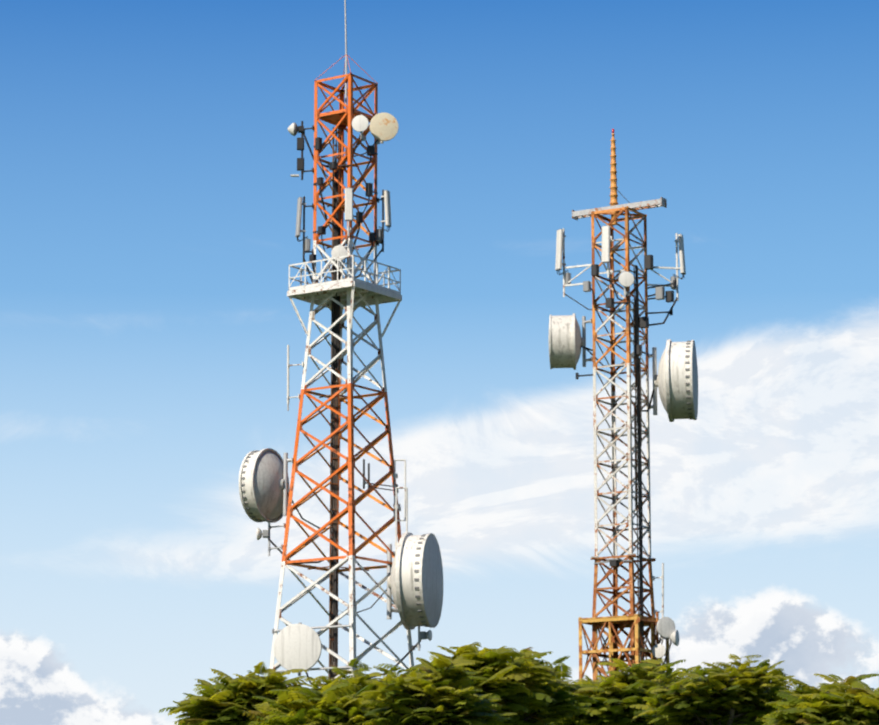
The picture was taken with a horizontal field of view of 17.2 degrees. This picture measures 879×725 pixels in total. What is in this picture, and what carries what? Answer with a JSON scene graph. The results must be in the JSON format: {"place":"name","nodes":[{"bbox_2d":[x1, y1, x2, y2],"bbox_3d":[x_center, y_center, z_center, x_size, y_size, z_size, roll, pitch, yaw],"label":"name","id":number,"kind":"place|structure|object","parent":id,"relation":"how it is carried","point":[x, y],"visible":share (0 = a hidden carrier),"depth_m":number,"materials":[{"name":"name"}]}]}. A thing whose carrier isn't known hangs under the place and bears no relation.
{"place":"outdoors","nodes":[
{"label":"outdoors","id":0,"kind":"place"},
{"bbox_2d":[0,0,878,724],"label":"sky","id":1,"kind":"structure","parent":0,"point":[149,195],"materials":[{"name":"blue"}]},
{"bbox_3d":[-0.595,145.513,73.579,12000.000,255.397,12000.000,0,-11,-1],"label":"ground","id":2,"kind":"structure","parent":0,"visible":0},
{"bbox_2d":[159,662,312,724],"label":"tree","id":3,"kind":"object","parent":2,"relation":"on","point":[229,700],"visible":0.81,"depth_m":56.98,"materials":[{"name":"green plant"}]},
{"bbox_2d":[242,681,387,724],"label":"tree","id":4,"kind":"object","parent":2,"relation":"on","point":[325,706],"visible":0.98,"depth_m":52.23,"materials":[{"name":"green plant"}]},
{"bbox_2d":[239,0,442,683],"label":"tower","id":5,"kind":"structure","parent":2,"relation":"on","point":[413,578],"depth_m":101.09,"materials":[{"name":"white metal"}]},
{"bbox_2d":[296,658,417,717],"bbox_3d":[-1.398,10.100,62.235,3.668,7.428,3.876,0,-11,-1],"label":"tree","id":6,"kind":"object","parent":2,"relation":"on","point":[359,677],"visible":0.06,"depth_m":62.60,"materials":[{"name":"green plant"}]},
{"bbox_2d":[353,654,515,724],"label":"tree","id":7,"kind":"object","parent":2,"relation":"on","point":[437,696],"visible":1,"depth_m":51.16,"materials":[{"name":"green plant"}]},
{"bbox_2d":[378,642,603,724],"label":"tree","id":8,"kind":"object","parent":2,"relation":"on","point":[518,688],"visible":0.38,"depth_m":56.00,"materials":[{"name":"green plant"}]},
{"bbox_2d":[541,656,592,724],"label":"tree","id":9,"kind":"object","parent":2,"relation":"on","point":[560,660],"visible":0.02,"depth_m":66.31,"materials":[{"name":"green plant"}]},
{"bbox_2d":[546,657,695,724],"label":"tree","id":10,"kind":"object","parent":2,"relation":"on","point":[620,695],"visible":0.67,"depth_m":62.68,"materials":[{"name":"green plant"}]},
{"bbox_2d":[548,129,697,681],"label":"tower","id":11,"kind":"structure","parent":2,"relation":"on","point":[675,380],"depth_m":101.27,"materials":[{"name":"white metal"}]},
{"bbox_2d":[630,654,805,724],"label":"tree","id":12,"kind":"object","parent":2,"relation":"on","point":[727,694],"visible":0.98,"depth_m":58.12,"materials":[{"name":"green plant"}]},
{"bbox_2d":[755,675,828,724],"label":"tree","id":13,"kind":"object","parent":2,"relation":"on","point":[797,691],"visible":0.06,"depth_m":65.01,"materials":[{"name":"green plant"}]},
{"bbox_2d":[763,673,878,724],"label":"tree","id":14,"kind":"object","parent":2,"relation":"on","point":[852,700],"visible":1,"depth_m":54.10,"materials":[{"name":"green plant"}]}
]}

